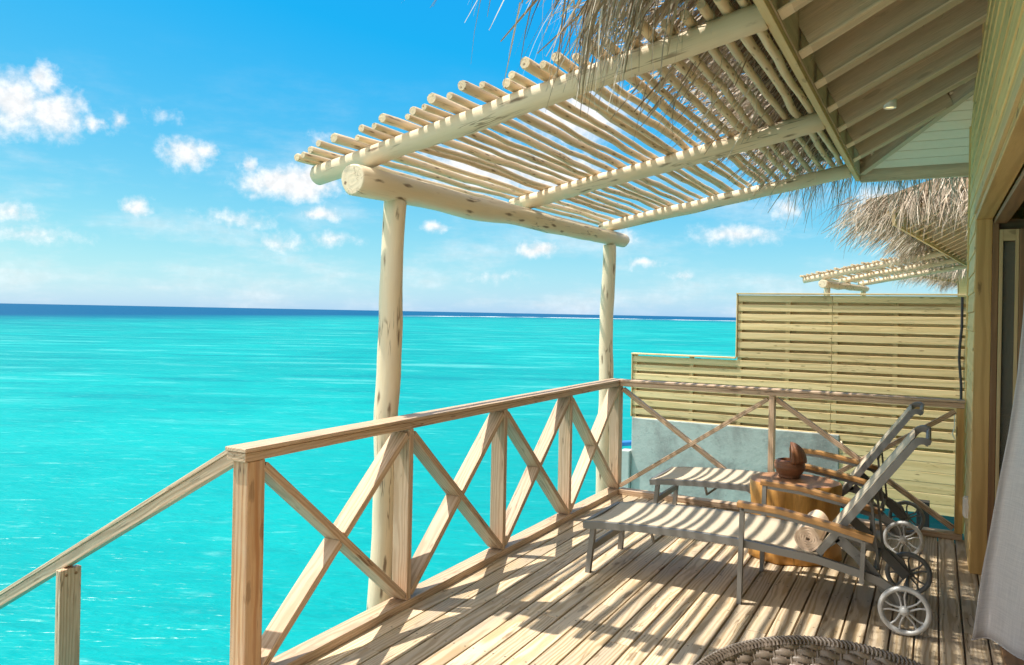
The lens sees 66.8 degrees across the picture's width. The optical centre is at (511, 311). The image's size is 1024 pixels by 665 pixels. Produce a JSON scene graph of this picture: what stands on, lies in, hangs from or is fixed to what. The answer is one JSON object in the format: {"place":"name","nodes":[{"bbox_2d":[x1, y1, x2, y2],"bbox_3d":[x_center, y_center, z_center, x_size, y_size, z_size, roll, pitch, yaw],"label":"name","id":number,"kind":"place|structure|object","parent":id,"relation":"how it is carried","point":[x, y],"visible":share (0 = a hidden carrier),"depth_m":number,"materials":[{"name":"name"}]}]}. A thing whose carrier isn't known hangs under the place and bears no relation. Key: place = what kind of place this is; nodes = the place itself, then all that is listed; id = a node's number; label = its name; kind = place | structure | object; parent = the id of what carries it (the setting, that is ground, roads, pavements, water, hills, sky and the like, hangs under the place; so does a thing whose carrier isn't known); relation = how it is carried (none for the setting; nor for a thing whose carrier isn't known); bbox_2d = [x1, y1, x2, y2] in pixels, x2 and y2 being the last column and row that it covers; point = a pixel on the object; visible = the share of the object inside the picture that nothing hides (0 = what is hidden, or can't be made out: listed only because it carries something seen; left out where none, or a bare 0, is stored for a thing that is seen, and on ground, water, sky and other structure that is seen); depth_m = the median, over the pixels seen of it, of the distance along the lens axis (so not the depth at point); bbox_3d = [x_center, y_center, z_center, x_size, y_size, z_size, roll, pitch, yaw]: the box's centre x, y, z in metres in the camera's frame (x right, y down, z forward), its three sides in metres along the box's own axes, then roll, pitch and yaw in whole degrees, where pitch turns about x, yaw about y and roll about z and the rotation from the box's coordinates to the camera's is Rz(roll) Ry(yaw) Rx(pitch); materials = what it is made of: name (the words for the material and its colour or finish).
{"place":"outdoors","nodes":[
{"label":"outdoors","id":0,"kind":"place"},
{"bbox_2d":[0,0,957,316],"label":"sky","id":1,"kind":"structure","parent":0,"point":[148,148],"materials":[{"name":"blue"}]},
{"bbox_2d":[0,303,963,664],"bbox_3d":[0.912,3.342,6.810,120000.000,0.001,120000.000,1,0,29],"label":"sea","id":2,"kind":"structure","parent":0,"point":[108,413],"depth_m":20.68,"materials":[{"name":"liquid"}]},
{"bbox_2d":[621,417,839,509],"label":"plaster wall","id":3,"kind":"structure","parent":2,"relation":"in","point":[727,446],"depth_m":8.60,"materials":[{"name":"paint"}]},
{"bbox_2d":[622,440,631,445],"bbox_3d":[1.357,1.564,9.243,0.200,0.076,0.160,1,0,29],"label":"pool edge","id":4,"kind":"object","parent":3,"relation":"attached to","point":[626,442],"visible":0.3,"depth_m":9.16,"materials":[{"name":"blue tile"}]},
{"bbox_2d":[630,293,965,516],"bbox_3d":[3.209,0.884,8.118,4.100,2.154,0.113,1,0,29],"label":"privacy fence","id":5,"kind":"object","parent":3,"relation":"on","point":[908,345],"visible":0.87,"depth_m":7.99,"materials":[{"name":"brown wood"}]},
{"bbox_2d":[958,297,963,399],"bbox_3d":[4.311,0.508,7.458,0.049,1.300,0.024,1,0,29],"label":"cable","id":6,"kind":"object","parent":5,"relation":"hanging from","point":[959,349],"visible":0.76,"depth_m":7.45,"materials":[{"name":"black rubber"}]},
{"bbox_2d":[816,536,992,664],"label":"deck substructure","id":7,"kind":"object","parent":2,"relation":"in","point":[916,611],"depth_m":4.23,"materials":[{"name":"brown wood"}]},
{"bbox_2d":[305,494,1002,664],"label":"deck","id":8,"kind":"structure","parent":7,"relation":"on","point":[639,598],"depth_m":4.14,"materials":[{"name":"brown wood"}]},
{"bbox_2d":[225,378,622,664],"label":"wooden railing","id":9,"kind":"object","parent":8,"relation":"on","point":[254,472],"visible":0.98,"depth_m":4.08,"materials":[{"name":"brown wood"}]},
{"bbox_2d":[0,450,233,664],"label":"stair railing","id":10,"kind":"object","parent":9,"relation":"attached to","point":[64,569],"visible":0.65,"depth_m":3.70,"materials":[{"name":"brown wood"}]},
{"bbox_2d":[430,0,1023,664],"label":"thatched villa","id":11,"kind":"object","parent":8,"relation":"on","point":[948,74],"visible":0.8,"depth_m":4.57,"materials":[{"name":"beige wood"}]},
{"bbox_2d":[294,0,850,609],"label":"log pergola","id":12,"kind":"object","parent":11,"relation":"attached to","point":[360,172],"visible":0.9,"depth_m":4.30,"materials":[{"name":"brown wood"}]},
{"bbox_2d":[883,98,896,109],"bbox_3d":[2.330,-1.293,4.784,0.072,0.075,0.072,1,0,29],"label":"ceiling spotlight","id":13,"kind":"object","parent":11,"relation":"attached to","point":[891,104],"visible":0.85,"depth_m":4.76,"materials":[{"name":"white plastic"}]},
{"bbox_2d":[962,496,968,517],"bbox_3d":[2.999,1.288,5.128,0.035,0.130,0.100,1,0,29],"label":"outlet box","id":14,"kind":"object","parent":11,"relation":"attached to","point":[965,507],"visible":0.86,"depth_m":5.09,"materials":[{"name":"white plastic"}]},
{"bbox_2d":[971,310,1023,659],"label":"curtain","id":15,"kind":"object","parent":11,"relation":"hanging from","point":[999,617],"visible":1,"depth_m":3.71,"materials":[{"name":"grey fabric"}]},
{"bbox_2d":[995,229,1019,499],"bbox_3d":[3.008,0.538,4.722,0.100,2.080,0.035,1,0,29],"label":"folding door","id":16,"kind":"structure","parent":11,"relation":"in","point":[1008,251],"depth_m":4.72,"materials":[{"name":"brown wood"}]},
{"bbox_2d":[583,425,932,635],"bbox_3d":[1.395,1.107,4.524,1.869,0.983,0.708,1,0,29],"label":"sun lounger","id":17,"kind":"object","parent":8,"relation":"on","point":[762,533],"visible":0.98,"depth_m":4.36,"materials":[{"name":"grey metal"}]},
{"bbox_2d":[794,510,828,551],"bbox_3d":[1.681,1.217,4.330,0.141,0.135,0.416,1,0,29],"label":"rolled towel","id":18,"kind":"object","parent":17,"relation":"on","point":[807,538],"visible":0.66,"depth_m":4.16,"materials":[{"name":"beige fabric"}]},
{"bbox_2d":[649,402,924,557],"bbox_3d":[2.021,1.122,5.777,1.869,0.983,0.708,1,0,29],"label":"sun lounger","id":19,"kind":"object","parent":8,"relation":"on","point":[719,478],"visible":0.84,"depth_m":5.65,"materials":[{"name":"grey metal"}]},
{"bbox_2d":[618,379,965,540],"bbox_3d":[2.098,1.113,6.191,2.607,0.998,0.112,1,0,29],"label":"wooden railing","id":20,"kind":"object","parent":8,"relation":"on","point":[959,413],"visible":0.81,"depth_m":6.10,"materials":[{"name":"brown wood"}]},
{"bbox_2d":[748,472,842,566],"bbox_3d":[1.861,1.358,5.116,0.582,0.498,0.537,1,0,29],"label":"log table","id":21,"kind":"object","parent":8,"relation":"on","point":[799,503],"visible":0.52,"depth_m":4.94,"materials":[{"name":"brown wood"}]},
{"bbox_2d":[774,442,806,478],"bbox_3d":[1.867,0.991,5.204,0.210,0.236,0.214,1,0,29],"label":"carved bowl","id":22,"kind":"object","parent":21,"relation":"on","point":[793,466],"visible":1,"depth_m":5.13,"materials":[{"name":"brown wood"}]},
{"bbox_2d":[694,635,923,664],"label":"wicker chair","id":23,"kind":"object","parent":8,"relation":"on","point":[793,650],"visible":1,"depth_m":1.83,"materials":[{"name":"brown wicker"}]},
{"bbox_2d":[916,499,929,527],"bbox_3d":[3.550,2.892,6.744,0.100,2.500,0.100,1,0,29],"label":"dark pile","id":24,"kind":"object","parent":2,"relation":"in","point":[926,514],"visible":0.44,"depth_m":6.70,"materials":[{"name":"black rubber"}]},
{"bbox_2d":[892,263,966,296],"bbox_3d":[16.185,-0.653,21.546,8.619,5.151,10.472,1,0,43],"label":"thatched villa","id":25,"kind":"object","parent":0,"point":[953,281],"visible":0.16,"depth_m":21.02,"materials":[{"name":"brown wood"}]},
{"bbox_2d":[800,249,965,295],"bbox_3d":[7.569,0.373,15.694,2.454,2.969,3.973,1,0,36],"label":"log pergola","id":26,"kind":"object","parent":25,"relation":"attached to","point":[827,280],"visible":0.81,"depth_m":15.31,"materials":[{"name":"brown wood"}]},
{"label":"deck","id":27,"kind":"structure","parent":0,"visible":0},
{"bbox_2d":[816,177,967,286],"bbox_3d":[9.857,-0.792,11.129,8.619,5.151,10.472,1,0,36],"label":"thatched villa","id":28,"kind":"object","parent":27,"relation":"on","point":[942,227],"visible":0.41,"depth_m":9.93,"materials":[{"name":"beige plant"}]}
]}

